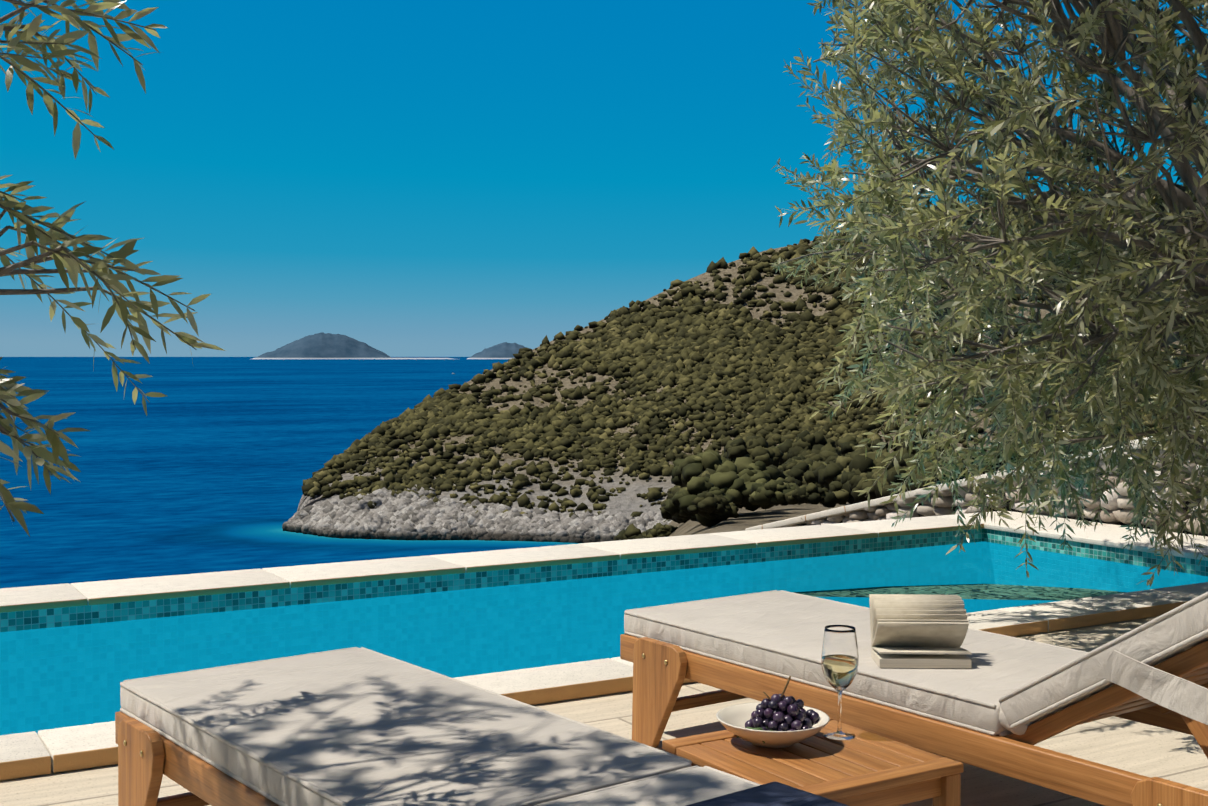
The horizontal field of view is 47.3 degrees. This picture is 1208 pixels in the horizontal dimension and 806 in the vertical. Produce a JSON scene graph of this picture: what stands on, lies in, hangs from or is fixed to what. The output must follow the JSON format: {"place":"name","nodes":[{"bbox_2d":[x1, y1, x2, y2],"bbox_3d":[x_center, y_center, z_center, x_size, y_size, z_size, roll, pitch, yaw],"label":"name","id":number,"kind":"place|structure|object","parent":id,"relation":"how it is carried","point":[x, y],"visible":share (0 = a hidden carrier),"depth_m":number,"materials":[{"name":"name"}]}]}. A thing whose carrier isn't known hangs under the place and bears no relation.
{"place":"outdoors","nodes":[
{"label":"outdoors","id":0,"kind":"place"},
{"bbox_2d":[0,0,224,536],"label":"olive tree","id":1,"kind":"object","parent":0,"point":[99,267],"depth_m":2.06,"materials":[{"name":"green plant"}]},
{"bbox_2d":[0,357,578,587],"bbox_3d":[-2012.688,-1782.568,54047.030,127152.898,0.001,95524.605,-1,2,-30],"label":"sea","id":2,"kind":"structure","parent":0,"point":[207,464],"depth_m":563.67,"materials":[{"name":"blue liquid"}]},
{"bbox_2d":[388,357,451,358],"bbox_3d":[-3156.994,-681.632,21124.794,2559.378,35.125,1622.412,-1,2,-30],"label":"island spit","id":3,"kind":"structure","parent":2,"relation":"on","point":[418,358],"depth_m":20933.33,"materials":[{"name":"grey stone"}]},
{"bbox_2d":[282,484,671,542],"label":"shore boulders","id":4,"kind":"object","parent":2,"relation":"on","point":[406,515],"visible":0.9,"depth_m":320.41,"materials":[{"name":"grey stone"}]},
{"bbox_2d":[467,342,526,358],"bbox_3d":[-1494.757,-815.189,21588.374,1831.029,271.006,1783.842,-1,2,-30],"label":"island","id":5,"kind":"object","parent":2,"relation":"on","point":[504,350],"visible":0.62,"depth_m":21117.19,"materials":[{"name":"grey stone"}]},
{"bbox_2d":[253,332,390,358],"bbox_3d":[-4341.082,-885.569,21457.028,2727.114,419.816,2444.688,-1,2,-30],"label":"island","id":6,"kind":"structure","parent":0,"point":[321,345],"depth_m":20811.52,"materials":[{"name":"grey stone"}]},
{"bbox_2d":[0,542,1204,733],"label":"pool water","id":7,"kind":"structure","parent":0,"point":[554,613],"depth_m":6.16,"materials":[{"name":"blue liquid"}]},
{"bbox_2d":[0,528,1207,734],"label":"pool shell","id":8,"kind":"object","parent":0,"point":[174,650],"depth_m":6.81},
{"bbox_2d":[0,511,1207,780],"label":"pool coping","id":9,"kind":"object","parent":8,"relation":"on","point":[48,751],"visible":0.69,"depth_m":6.15,"materials":[{"name":"beige stone"}]},
{"bbox_2d":[0,616,1207,805],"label":"terrace deck","id":10,"kind":"structure","parent":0,"point":[1146,750],"depth_m":3.76,"materials":[{"name":"wood"}]},
{"bbox_2d":[115,647,760,805],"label":"sun lounger","id":11,"kind":"object","parent":10,"relation":"on","point":[356,726],"visible":1,"depth_m":2.65,"materials":[{"name":"white fabric"}]},
{"bbox_2d":[686,781,848,805],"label":"folded towel","id":12,"kind":"object","parent":11,"relation":"on","point":[774,793],"visible":1,"depth_m":2.17,"materials":[{"name":"blue fabric"}]},
{"bbox_2d":[662,718,963,805],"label":"side table","id":13,"kind":"object","parent":10,"relation":"on","point":[864,768],"visible":0.71,"depth_m":2.77,"materials":[{"name":"brown wood"}]},
{"bbox_2d":[716,676,829,747],"bbox_3d":[0.356,0.648,2.915,0.238,0.138,0.238,-1,2,-30],"label":"fruit bowl","id":14,"kind":"object","parent":13,"relation":"on","point":[782,720],"visible":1,"depth_m":2.89,"materials":[{"name":"ceramic"},{"name":"fruit"}]},
{"bbox_2d":[821,625,858,739],"bbox_3d":[0.506,0.598,2.962,0.079,0.234,0.079,-1,2,-30],"label":"wine glass","id":15,"kind":"object","parent":13,"relation":"on","point":[839,659],"visible":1,"depth_m":2.93,"materials":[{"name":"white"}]},
{"bbox_2d":[620,590,1207,805],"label":"sun lounger","id":16,"kind":"object","parent":10,"relation":"on","point":[1004,704],"visible":0.9,"depth_m":3.10,"materials":[{"name":"white fabric"}]},
{"bbox_2d":[869,594,971,667],"bbox_3d":[0.750,0.541,3.288,0.212,0.148,0.168,0,2,2],"label":"open book","id":17,"kind":"object","parent":16,"relation":"on","point":[916,631],"visible":1,"depth_m":3.26,"materials":[{"name":"paper"}]},
{"bbox_2d":[770,0,1207,586],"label":"olive","id":18,"kind":"object","parent":10,"relation":"on","point":[972,310],"depth_m":4.62,"materials":[{"name":"green plant"}]},
{"bbox_2d":[0,0,1207,356],"label":"sky","id":19,"kind":"structure","parent":0,"point":[398,178],"materials":[{"name":"blue"}]},
{"bbox_2d":[297,223,1189,516],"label":"headland terrain","id":20,"kind":"structure","parent":0,"point":[627,503],"depth_m":376.08,"materials":[{"name":"brown soil"}]},
{"bbox_2d":[301,186,1207,521],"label":"headland scrub","id":21,"kind":"object","parent":20,"relation":"on","point":[719,362],"visible":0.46,"depth_m":406.54,"materials":[{"name":"green plant"}]},
{"bbox_2d":[668,502,1126,600],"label":"slope","id":22,"kind":"structure","parent":0,"point":[744,520],"depth_m":7.98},
{"bbox_2d":[613,423,1125,540],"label":"dark shrubs","id":23,"kind":"object","parent":22,"relation":"on","point":[843,474],"visible":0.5,"depth_m":56.69,"materials":[{"name":"green plant"}]},
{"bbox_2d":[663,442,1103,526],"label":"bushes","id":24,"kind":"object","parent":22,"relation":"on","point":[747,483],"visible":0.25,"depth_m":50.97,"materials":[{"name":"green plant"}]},
{"bbox_2d":[745,427,1201,529],"bbox_3d":[3.573,0.291,8.120,0.500,1.892,8.599,-1,2,-30],"label":"wall coping","id":25,"kind":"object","parent":22,"relation":"on","point":[829,512],"depth_m":10.39,"materials":[{"name":"beige stone"}]},
{"bbox_2d":[779,430,1207,536],"bbox_3d":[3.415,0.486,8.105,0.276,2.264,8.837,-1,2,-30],"label":"dry stone wall","id":26,"kind":"structure","parent":22,"relation":"on","point":[1116,504],"depth_m":8.90,"materials":[{"name":"beige stone"}]}
]}

